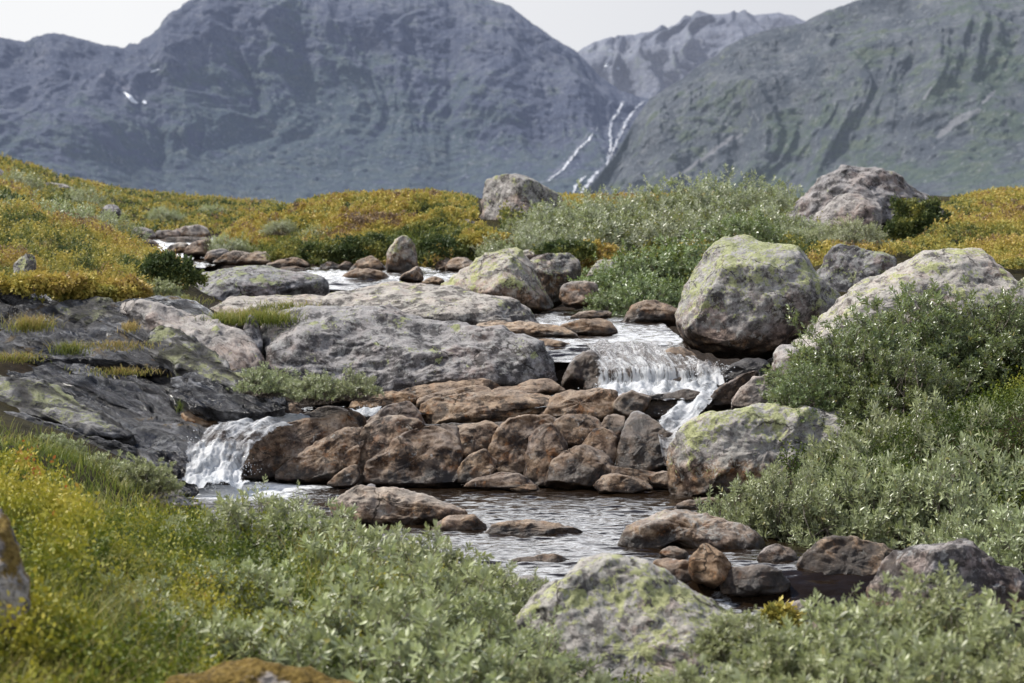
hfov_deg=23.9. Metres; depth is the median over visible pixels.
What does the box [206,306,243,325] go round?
grass tuft
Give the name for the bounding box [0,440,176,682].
shrub
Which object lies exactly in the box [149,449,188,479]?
bedrock slab
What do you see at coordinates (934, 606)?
willow shrub
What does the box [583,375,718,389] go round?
rock ledge
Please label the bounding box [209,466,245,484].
rock
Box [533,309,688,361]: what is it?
water
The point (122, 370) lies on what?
grass tuft
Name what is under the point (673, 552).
stone
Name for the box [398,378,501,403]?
rock ledge
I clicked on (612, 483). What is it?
rock
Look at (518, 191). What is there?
boulder
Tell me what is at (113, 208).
rock
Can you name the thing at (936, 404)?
willow shrub
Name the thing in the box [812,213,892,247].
willow shrub
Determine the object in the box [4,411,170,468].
bedrock slab
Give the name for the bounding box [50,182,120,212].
willow shrub
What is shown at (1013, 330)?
willow shrub
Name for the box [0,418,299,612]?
grass
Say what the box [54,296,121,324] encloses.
bedrock slab
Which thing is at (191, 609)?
willow shrub
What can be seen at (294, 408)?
rock
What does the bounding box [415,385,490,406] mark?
rock ledge
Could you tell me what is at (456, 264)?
rock
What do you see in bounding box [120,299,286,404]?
bedrock slab
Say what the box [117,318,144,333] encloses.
grass tuft
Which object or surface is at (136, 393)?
bedrock slab
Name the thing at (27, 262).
stone
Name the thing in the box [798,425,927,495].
willow shrub
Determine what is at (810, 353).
willow shrub
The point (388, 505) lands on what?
boulder
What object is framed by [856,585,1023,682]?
willow shrub
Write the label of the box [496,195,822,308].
heath
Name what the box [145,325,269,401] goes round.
bedrock slab
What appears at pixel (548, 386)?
rock ledge
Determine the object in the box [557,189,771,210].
heath
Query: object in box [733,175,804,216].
willow shrub
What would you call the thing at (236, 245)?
willow shrub
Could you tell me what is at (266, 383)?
willow shrub
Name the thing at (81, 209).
willow shrub
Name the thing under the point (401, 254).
boulder
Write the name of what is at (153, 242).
rock ledge
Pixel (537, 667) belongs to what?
willow shrub
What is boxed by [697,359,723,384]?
waterfall
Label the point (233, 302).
bedrock slab
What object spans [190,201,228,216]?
willow shrub
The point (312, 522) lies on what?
willow shrub
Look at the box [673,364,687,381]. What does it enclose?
rock
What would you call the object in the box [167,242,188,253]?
rock
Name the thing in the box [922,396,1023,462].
willow shrub
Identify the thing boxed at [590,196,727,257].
willow shrub
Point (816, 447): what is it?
willow shrub
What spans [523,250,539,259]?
rock slab
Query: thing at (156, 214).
willow shrub
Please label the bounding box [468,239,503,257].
willow shrub
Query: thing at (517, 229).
willow shrub
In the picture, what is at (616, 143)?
waterfall
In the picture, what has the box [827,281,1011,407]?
willow shrub
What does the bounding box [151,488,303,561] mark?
willow shrub
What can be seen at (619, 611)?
boulder
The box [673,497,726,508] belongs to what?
rock
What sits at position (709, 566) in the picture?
rock
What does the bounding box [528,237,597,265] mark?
heath shrub
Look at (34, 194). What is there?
willow shrub
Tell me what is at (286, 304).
grass tuft
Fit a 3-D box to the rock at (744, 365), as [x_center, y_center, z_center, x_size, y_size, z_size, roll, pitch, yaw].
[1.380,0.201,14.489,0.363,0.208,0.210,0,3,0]
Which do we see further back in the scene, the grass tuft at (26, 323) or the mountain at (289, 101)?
the mountain at (289, 101)
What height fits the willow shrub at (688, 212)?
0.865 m
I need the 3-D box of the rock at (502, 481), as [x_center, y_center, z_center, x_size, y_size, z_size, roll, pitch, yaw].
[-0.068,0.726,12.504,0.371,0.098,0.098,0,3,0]
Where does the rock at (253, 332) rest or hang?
on the bedrock at (154, 431)
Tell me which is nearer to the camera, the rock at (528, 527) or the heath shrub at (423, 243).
the rock at (528, 527)
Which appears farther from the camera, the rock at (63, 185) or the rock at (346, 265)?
the rock at (63, 185)
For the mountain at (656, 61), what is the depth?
4890.47 m
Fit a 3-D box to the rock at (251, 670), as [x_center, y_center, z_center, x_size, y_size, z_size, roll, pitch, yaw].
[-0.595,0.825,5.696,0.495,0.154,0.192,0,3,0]
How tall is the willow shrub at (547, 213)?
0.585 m
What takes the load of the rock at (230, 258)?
on the water at (200, 262)
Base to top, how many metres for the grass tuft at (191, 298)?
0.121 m
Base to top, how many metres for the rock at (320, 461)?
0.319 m
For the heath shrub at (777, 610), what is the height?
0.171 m
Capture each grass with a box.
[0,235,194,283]
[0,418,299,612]
[0,533,256,682]
[229,222,500,266]
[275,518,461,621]
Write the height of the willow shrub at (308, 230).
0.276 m
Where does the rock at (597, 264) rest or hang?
on the ground at (202, 297)
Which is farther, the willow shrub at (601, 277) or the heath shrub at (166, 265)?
the willow shrub at (601, 277)
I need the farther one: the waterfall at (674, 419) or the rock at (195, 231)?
the rock at (195, 231)
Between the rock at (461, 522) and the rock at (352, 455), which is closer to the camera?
the rock at (461, 522)
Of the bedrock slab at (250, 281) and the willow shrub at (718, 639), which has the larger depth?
the bedrock slab at (250, 281)
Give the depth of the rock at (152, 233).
29.45 m
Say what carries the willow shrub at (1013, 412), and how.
on the ground at (202, 297)
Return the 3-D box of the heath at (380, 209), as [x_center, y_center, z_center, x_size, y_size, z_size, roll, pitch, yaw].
[-2.078,-1.482,30.077,3.616,0.898,11.967,0,3,-2]
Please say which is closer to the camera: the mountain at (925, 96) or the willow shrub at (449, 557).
the willow shrub at (449, 557)
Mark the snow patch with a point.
(130, 98)
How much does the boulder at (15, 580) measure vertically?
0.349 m
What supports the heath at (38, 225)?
on the ground at (202, 297)
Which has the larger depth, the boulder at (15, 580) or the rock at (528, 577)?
the rock at (528, 577)
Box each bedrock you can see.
[0,294,285,488]
[425,422,618,465]
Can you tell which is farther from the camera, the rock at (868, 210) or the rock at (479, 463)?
the rock at (868, 210)
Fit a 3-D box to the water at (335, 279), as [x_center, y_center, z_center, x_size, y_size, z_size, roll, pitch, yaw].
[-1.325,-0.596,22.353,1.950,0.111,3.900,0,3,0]
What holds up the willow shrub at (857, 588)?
on the ground at (202, 297)
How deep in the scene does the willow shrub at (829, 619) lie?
6.42 m
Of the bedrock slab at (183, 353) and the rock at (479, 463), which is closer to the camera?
the rock at (479, 463)
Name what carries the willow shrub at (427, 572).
on the ground at (202, 297)
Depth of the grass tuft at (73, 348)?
13.61 m
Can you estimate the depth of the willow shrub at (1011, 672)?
5.93 m
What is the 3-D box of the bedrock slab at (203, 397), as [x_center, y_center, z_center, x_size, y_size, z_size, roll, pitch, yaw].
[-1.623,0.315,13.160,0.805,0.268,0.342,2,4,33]
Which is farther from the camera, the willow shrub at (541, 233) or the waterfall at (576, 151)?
the waterfall at (576, 151)
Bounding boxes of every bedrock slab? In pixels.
[0,290,51,304]
[0,328,168,377]
[0,375,136,445]
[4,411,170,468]
[6,362,180,415]
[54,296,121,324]
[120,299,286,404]
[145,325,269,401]
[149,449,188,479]
[169,372,285,421]
[176,479,198,496]
[191,265,329,300]
[210,294,323,313]
[260,303,557,407]
[302,281,538,324]
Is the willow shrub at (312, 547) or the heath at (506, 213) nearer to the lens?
the willow shrub at (312, 547)
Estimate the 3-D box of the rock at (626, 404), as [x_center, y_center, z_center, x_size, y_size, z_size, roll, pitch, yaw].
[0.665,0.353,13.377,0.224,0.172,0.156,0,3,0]
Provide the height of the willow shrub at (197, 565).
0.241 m
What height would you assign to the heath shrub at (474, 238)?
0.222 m
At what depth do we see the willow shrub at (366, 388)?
13.02 m
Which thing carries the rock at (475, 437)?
on the water at (601, 521)
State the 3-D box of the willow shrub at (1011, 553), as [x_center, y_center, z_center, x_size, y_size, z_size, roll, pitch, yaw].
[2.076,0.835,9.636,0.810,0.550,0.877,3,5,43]
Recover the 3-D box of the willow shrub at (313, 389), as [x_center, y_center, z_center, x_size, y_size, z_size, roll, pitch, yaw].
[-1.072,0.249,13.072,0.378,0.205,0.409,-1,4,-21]
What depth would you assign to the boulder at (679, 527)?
10.45 m
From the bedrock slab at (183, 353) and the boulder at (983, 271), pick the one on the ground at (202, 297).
the boulder at (983, 271)
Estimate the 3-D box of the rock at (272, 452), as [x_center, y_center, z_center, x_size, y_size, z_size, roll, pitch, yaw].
[-1.126,0.574,13.054,0.735,0.398,0.310,-1,3,-10]
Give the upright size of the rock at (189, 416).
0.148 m
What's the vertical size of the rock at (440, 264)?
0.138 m
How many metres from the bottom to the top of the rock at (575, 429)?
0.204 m
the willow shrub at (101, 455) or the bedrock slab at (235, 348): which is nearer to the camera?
the willow shrub at (101, 455)
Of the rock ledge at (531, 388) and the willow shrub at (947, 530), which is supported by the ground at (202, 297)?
the willow shrub at (947, 530)
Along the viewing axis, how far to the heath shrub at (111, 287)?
15.00 m
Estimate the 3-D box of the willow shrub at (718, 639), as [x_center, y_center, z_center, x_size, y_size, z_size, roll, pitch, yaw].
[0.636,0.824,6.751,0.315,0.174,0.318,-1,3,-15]
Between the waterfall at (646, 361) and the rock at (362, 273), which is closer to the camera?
the waterfall at (646, 361)
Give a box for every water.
[154,239,224,268]
[188,480,1023,637]
[294,266,458,289]
[301,394,728,416]
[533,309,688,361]
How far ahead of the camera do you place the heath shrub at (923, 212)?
22.56 m
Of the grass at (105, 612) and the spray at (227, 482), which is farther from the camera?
the spray at (227, 482)
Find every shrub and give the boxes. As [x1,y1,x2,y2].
[0,166,55,193]
[0,185,63,221]
[0,269,99,302]
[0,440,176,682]
[3,192,91,219]
[34,426,88,457]
[44,196,126,223]
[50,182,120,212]
[51,269,138,301]
[76,207,150,242]
[83,565,171,605]
[86,449,143,482]
[94,575,200,635]
[108,455,185,496]
[112,273,153,301]
[120,600,246,668]
[127,249,209,293]
[142,202,187,224]
[147,276,188,298]
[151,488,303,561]
[159,556,260,604]
[164,549,313,639]
[169,578,432,682]
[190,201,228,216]
[202,228,258,256]
[223,580,518,682]
[226,361,300,398]
[228,494,369,551]
[234,531,429,608]
[240,474,284,528]
[250,504,436,567]
[258,217,297,236]
[261,231,363,267]
[278,369,345,405]
[283,480,320,516]
[299,224,336,240]
[316,534,525,645]
[324,365,383,404]
[325,231,397,262]
[330,598,578,682]
[355,519,506,586]
[397,581,606,679]
[412,230,482,266]
[449,558,549,616]
[454,227,513,248]
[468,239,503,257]
[475,228,564,256]
[477,647,584,682]
[497,210,553,245]
[512,604,580,682]
[517,210,605,269]
[521,197,605,236]
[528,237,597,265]
[547,179,657,229]
[550,666,622,682]
[552,196,667,261]
[567,257,648,306]
[575,656,708,682]
[577,238,625,277]
[579,281,635,314]
[587,238,692,297]
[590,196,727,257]
[605,266,688,315]
[608,174,695,231]
[631,654,788,682]
[633,221,719,282]
[646,170,764,222]
[646,189,766,243]
[680,604,779,664]
[686,162,788,216]
[694,472,783,537]
[695,204,787,246]
[700,620,895,682]
[723,456,847,537]
[730,617,996,682]
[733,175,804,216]
[739,193,829,234]
[740,571,997,682]
[755,443,937,549]
[756,302,931,416]
[759,344,1023,525]
[759,595,808,631]
[764,358,851,422]
[774,216,834,243]
[798,223,853,243]
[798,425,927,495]
[801,400,971,479]
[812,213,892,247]
[812,583,866,641]
[821,431,1021,547]
[826,333,982,436]
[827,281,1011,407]
[849,559,1018,656]
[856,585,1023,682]
[877,274,1023,397]
[882,193,953,241]
[882,383,1020,446]
[901,475,1023,571]
[911,431,1023,532]
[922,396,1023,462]
[931,617,1023,682]
[947,392,1023,424]
[948,492,1023,572]
[949,286,1023,394]
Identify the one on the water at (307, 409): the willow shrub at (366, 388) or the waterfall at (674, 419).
the waterfall at (674, 419)
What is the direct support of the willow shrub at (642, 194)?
on the ground at (202, 297)
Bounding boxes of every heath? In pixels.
[0,152,278,233]
[0,196,200,299]
[215,187,496,266]
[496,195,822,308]
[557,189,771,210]
[796,185,1023,269]
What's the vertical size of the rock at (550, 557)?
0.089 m
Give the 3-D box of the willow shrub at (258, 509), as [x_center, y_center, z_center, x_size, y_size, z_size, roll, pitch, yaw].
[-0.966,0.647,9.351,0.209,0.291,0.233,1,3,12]
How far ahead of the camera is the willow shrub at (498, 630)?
7.06 m
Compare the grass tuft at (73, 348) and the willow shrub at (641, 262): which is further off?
the willow shrub at (641, 262)
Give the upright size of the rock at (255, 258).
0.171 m
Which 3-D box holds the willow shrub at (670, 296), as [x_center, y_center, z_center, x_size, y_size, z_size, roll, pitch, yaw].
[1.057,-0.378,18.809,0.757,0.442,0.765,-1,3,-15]
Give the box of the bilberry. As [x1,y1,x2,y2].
[90,493,503,682]
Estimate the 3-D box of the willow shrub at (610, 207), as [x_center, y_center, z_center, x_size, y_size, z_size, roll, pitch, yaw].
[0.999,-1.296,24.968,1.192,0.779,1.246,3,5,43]
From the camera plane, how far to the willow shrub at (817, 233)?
21.23 m
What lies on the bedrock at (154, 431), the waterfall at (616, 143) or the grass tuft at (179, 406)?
the grass tuft at (179, 406)
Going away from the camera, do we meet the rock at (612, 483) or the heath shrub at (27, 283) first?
the rock at (612, 483)
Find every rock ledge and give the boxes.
[143,239,158,246]
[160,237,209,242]
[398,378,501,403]
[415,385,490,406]
[491,385,542,393]
[517,378,565,394]
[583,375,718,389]
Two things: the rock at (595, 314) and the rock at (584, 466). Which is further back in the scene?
the rock at (595, 314)
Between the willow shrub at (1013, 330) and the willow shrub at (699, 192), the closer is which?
the willow shrub at (1013, 330)
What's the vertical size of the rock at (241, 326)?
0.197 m
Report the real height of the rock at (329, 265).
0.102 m
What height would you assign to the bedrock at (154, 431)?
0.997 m
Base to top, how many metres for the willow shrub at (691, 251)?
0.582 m
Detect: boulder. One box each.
[0,508,30,640]
[329,485,467,524]
[385,235,417,271]
[441,247,553,312]
[479,174,561,220]
[512,553,766,682]
[530,253,580,309]
[616,411,675,471]
[617,509,765,549]
[644,389,705,421]
[666,403,856,497]
[675,234,840,359]
[782,165,943,227]
[791,248,1023,368]
[795,535,892,575]
[817,244,896,291]
[866,538,1023,635]
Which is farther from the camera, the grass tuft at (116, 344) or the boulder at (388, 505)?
the grass tuft at (116, 344)
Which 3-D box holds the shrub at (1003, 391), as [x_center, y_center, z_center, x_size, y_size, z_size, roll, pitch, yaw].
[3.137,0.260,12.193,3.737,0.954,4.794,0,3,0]
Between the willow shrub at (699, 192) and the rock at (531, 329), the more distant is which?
the willow shrub at (699, 192)
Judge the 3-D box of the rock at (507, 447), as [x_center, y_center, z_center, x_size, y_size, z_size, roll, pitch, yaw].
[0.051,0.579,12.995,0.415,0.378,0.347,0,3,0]
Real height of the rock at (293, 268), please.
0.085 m
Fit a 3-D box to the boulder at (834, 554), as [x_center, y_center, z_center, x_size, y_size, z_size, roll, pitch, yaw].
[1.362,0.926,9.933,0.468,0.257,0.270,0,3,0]
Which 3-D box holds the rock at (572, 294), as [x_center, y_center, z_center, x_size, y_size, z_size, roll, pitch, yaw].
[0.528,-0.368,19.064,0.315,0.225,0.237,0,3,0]
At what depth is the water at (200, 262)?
26.09 m
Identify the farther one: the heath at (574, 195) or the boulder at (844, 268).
the heath at (574, 195)
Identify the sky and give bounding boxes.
[0,0,855,51]
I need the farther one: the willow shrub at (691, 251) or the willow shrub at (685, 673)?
the willow shrub at (691, 251)
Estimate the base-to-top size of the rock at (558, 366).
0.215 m
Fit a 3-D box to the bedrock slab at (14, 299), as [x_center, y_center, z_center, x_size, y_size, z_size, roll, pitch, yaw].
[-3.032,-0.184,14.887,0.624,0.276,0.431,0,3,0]
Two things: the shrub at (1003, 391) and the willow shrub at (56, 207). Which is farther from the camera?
the willow shrub at (56, 207)
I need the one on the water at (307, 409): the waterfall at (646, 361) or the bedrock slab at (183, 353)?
the waterfall at (646, 361)
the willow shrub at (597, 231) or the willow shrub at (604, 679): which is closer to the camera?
the willow shrub at (604, 679)
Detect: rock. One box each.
[46,182,77,193]
[101,204,121,218]
[130,227,155,239]
[142,492,199,511]
[155,230,180,239]
[166,658,353,682]
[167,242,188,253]
[175,225,210,236]
[181,411,218,426]
[183,239,210,257]
[204,249,228,263]
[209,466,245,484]
[212,251,247,265]
[234,323,243,329]
[237,251,274,265]
[243,315,262,352]
[243,410,367,480]
[266,257,310,268]
[275,427,364,483]
[280,266,306,270]
[285,403,302,413]
[303,405,348,417]
[319,262,338,268]
[327,464,360,487]
[338,261,352,268]
[342,268,388,277]
[342,444,360,467]
[348,391,419,409]
[349,256,385,269]
[356,423,463,487]
[357,415,425,473]
[366,401,425,423]
[399,266,423,281]
[419,389,550,423]
[421,276,444,284]
[431,514,486,530]
[435,258,450,270]
[445,257,472,271]
[456,449,496,484]
[458,420,497,459]
[463,472,533,489]
[476,320,579,337]
[484,519,582,535]
[488,414,556,474]
[510,575,549,593]
[511,484,539,491]
[513,554,570,561]
[523,423,567,486]
[539,339,569,371]
[539,388,617,421]
[544,444,613,488]
[553,414,602,447]
[559,281,598,308]
[560,318,617,335]
[561,350,600,390]
[570,310,611,318]
[581,427,618,463]
[587,259,616,280]
[593,473,652,493]
[601,414,624,440]
[608,466,654,483]
[612,390,651,419]
[614,300,676,326]
[647,471,667,487]
[653,558,691,582]
[665,347,696,357]
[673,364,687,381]
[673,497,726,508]
[688,543,731,588]
[705,371,758,411]
[719,358,769,386]
[719,564,790,596]
[731,374,775,409]
[757,544,797,561]
[771,344,821,399]
[789,600,814,621]
[807,193,881,236]
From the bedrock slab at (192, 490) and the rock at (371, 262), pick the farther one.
the rock at (371, 262)
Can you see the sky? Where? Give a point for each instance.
(577, 24)
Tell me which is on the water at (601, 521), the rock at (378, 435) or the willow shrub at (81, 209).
the rock at (378, 435)
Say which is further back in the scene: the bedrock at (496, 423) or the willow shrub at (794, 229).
the willow shrub at (794, 229)
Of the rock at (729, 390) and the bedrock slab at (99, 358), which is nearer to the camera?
the rock at (729, 390)
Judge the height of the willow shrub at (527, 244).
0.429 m
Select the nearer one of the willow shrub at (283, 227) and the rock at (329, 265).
the rock at (329, 265)
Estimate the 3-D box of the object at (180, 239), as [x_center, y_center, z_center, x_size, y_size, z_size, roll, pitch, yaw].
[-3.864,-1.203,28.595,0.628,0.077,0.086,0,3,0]
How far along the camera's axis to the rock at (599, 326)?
15.90 m
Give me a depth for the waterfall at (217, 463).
12.46 m
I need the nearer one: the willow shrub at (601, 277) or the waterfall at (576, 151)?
the willow shrub at (601, 277)
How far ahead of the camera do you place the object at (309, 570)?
7.83 m
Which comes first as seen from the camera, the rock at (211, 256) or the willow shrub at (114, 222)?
the willow shrub at (114, 222)
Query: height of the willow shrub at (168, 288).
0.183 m
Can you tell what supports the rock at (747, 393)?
on the ground at (202, 297)
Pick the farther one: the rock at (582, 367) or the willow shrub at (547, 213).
the willow shrub at (547, 213)
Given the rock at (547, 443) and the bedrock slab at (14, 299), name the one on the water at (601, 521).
the rock at (547, 443)
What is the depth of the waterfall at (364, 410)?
13.56 m
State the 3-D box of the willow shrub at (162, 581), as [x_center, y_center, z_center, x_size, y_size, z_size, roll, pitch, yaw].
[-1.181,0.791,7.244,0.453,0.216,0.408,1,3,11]
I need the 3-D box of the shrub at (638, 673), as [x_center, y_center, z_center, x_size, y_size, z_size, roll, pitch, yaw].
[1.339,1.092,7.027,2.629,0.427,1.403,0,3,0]
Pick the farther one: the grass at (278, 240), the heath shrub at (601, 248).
the grass at (278, 240)
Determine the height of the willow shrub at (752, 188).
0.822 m
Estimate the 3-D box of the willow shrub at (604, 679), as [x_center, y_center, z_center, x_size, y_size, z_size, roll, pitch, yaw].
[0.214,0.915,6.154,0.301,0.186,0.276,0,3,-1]
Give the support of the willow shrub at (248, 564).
on the ground at (202, 297)
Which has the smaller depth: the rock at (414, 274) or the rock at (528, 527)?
the rock at (528, 527)
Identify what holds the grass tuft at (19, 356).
on the bedrock slab at (37, 397)
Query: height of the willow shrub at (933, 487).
0.621 m
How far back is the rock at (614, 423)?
13.06 m
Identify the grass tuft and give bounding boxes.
[0,309,63,335]
[0,349,51,364]
[47,338,94,356]
[49,338,170,351]
[64,363,171,378]
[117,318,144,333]
[146,293,221,304]
[173,397,183,412]
[181,304,307,326]
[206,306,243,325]
[243,295,328,310]
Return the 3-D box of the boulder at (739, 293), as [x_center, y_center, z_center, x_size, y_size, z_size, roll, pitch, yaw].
[1.569,-0.275,15.289,1.068,0.804,0.703,0,3,0]
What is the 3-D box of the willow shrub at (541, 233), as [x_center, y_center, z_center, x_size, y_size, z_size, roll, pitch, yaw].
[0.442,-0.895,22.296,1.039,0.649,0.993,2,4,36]
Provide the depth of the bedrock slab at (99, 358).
14.05 m
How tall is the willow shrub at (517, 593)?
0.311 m
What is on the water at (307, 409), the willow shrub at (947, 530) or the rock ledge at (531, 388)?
the rock ledge at (531, 388)
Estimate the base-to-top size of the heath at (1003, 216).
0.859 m
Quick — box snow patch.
[124,92,137,103]
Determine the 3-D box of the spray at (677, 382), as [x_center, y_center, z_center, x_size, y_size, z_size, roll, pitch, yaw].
[0.834,0.220,13.899,0.918,0.207,0.440,0,3,0]
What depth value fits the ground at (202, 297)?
12.02 m
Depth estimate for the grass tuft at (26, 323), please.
14.10 m
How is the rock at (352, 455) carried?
on the rock at (349, 476)
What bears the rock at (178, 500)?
on the ground at (202, 297)
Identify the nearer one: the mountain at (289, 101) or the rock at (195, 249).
the rock at (195, 249)
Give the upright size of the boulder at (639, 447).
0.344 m
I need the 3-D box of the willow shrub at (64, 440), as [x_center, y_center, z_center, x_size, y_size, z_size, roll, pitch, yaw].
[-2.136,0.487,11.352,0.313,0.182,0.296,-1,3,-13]
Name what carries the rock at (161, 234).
on the water at (200, 262)
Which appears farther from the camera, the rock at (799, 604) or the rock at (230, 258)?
the rock at (230, 258)
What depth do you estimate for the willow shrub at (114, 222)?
21.76 m
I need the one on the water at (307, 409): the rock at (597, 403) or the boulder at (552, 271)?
the rock at (597, 403)
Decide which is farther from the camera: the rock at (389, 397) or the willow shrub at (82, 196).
the willow shrub at (82, 196)
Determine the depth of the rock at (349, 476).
12.55 m
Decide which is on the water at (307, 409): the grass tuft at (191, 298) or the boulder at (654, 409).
the boulder at (654, 409)
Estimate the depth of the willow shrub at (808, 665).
6.35 m
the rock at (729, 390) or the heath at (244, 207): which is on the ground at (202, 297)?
the heath at (244, 207)
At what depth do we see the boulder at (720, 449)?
12.17 m
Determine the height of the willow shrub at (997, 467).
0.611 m
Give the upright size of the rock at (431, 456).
0.367 m
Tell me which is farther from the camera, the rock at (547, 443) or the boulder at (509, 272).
the boulder at (509, 272)
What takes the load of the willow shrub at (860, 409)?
on the ground at (202, 297)
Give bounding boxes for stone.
[13,254,35,293]
[659,546,688,558]
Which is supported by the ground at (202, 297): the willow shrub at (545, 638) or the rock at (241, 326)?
the willow shrub at (545, 638)
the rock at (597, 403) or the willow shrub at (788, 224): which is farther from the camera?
the willow shrub at (788, 224)
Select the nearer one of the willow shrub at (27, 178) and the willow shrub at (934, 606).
the willow shrub at (934, 606)
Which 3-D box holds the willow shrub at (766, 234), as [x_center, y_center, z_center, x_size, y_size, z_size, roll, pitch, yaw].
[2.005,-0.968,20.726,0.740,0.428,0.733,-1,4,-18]
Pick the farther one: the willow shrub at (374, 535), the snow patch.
the snow patch
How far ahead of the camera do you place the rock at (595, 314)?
18.21 m
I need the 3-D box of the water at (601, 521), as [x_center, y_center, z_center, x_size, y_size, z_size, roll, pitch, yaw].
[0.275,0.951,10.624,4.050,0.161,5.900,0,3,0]
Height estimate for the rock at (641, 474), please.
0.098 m
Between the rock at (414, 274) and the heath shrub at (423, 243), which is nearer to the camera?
the rock at (414, 274)
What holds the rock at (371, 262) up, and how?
on the water at (335, 279)
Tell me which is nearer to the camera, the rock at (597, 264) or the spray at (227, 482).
the spray at (227, 482)
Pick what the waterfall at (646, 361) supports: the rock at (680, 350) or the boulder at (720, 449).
the rock at (680, 350)
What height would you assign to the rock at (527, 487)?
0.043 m
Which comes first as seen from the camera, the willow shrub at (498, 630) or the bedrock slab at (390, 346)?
the willow shrub at (498, 630)
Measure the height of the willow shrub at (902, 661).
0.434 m
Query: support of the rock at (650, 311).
on the water at (661, 332)
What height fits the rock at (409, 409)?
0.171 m
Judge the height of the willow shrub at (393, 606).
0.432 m
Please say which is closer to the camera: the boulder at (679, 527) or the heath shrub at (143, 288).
the boulder at (679, 527)
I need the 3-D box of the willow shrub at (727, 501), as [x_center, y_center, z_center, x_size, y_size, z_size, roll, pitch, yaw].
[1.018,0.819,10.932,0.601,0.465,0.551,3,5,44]
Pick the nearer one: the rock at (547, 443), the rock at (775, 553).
the rock at (775, 553)
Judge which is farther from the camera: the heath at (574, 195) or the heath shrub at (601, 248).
the heath at (574, 195)
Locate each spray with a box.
[181,429,260,490]
[578,362,734,388]
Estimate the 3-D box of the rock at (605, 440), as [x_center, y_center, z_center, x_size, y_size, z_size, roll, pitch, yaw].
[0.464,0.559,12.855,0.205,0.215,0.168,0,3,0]
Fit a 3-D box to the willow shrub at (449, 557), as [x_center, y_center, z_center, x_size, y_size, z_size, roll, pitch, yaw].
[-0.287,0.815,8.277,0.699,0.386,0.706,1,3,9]
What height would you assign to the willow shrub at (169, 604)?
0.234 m
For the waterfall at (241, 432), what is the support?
on the bedrock at (154, 431)
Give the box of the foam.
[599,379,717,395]
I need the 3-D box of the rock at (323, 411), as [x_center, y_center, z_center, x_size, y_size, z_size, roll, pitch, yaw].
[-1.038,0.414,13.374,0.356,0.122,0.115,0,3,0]
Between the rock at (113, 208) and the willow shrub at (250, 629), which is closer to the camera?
the willow shrub at (250, 629)
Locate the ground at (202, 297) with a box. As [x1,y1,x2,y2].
[0,163,1023,682]
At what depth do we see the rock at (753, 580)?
9.71 m
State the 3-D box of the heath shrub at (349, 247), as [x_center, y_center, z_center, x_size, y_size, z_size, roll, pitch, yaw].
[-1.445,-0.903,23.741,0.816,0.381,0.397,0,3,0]
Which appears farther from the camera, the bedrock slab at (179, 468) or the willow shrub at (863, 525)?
the bedrock slab at (179, 468)
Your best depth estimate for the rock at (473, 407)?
13.43 m
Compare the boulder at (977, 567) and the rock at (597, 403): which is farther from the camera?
the rock at (597, 403)
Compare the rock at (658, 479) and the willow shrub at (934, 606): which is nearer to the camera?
the willow shrub at (934, 606)
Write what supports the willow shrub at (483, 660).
on the ground at (202, 297)
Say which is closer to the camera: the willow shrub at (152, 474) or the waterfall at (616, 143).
the willow shrub at (152, 474)
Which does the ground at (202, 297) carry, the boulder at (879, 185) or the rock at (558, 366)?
the boulder at (879, 185)
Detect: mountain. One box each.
[0,0,648,204]
[578,10,805,98]
[585,0,1023,198]
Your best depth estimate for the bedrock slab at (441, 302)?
16.45 m
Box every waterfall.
[182,438,252,490]
[200,413,309,450]
[351,406,381,415]
[548,127,597,180]
[573,102,642,192]
[586,339,699,387]
[658,389,715,465]
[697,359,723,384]
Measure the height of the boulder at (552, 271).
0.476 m
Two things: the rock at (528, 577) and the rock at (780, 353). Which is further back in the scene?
the rock at (780, 353)
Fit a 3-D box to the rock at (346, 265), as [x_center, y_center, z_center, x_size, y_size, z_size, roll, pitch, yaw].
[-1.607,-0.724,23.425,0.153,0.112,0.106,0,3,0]
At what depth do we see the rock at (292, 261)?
23.58 m
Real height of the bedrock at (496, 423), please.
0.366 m
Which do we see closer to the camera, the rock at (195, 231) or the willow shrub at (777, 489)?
the willow shrub at (777, 489)
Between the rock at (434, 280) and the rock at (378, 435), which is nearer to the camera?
the rock at (378, 435)
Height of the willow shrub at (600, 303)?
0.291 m
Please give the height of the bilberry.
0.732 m
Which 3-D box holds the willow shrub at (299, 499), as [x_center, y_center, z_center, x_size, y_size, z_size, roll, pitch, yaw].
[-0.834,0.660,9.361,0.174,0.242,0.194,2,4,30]
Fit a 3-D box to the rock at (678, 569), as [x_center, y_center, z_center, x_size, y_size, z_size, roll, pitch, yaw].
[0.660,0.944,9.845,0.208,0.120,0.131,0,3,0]

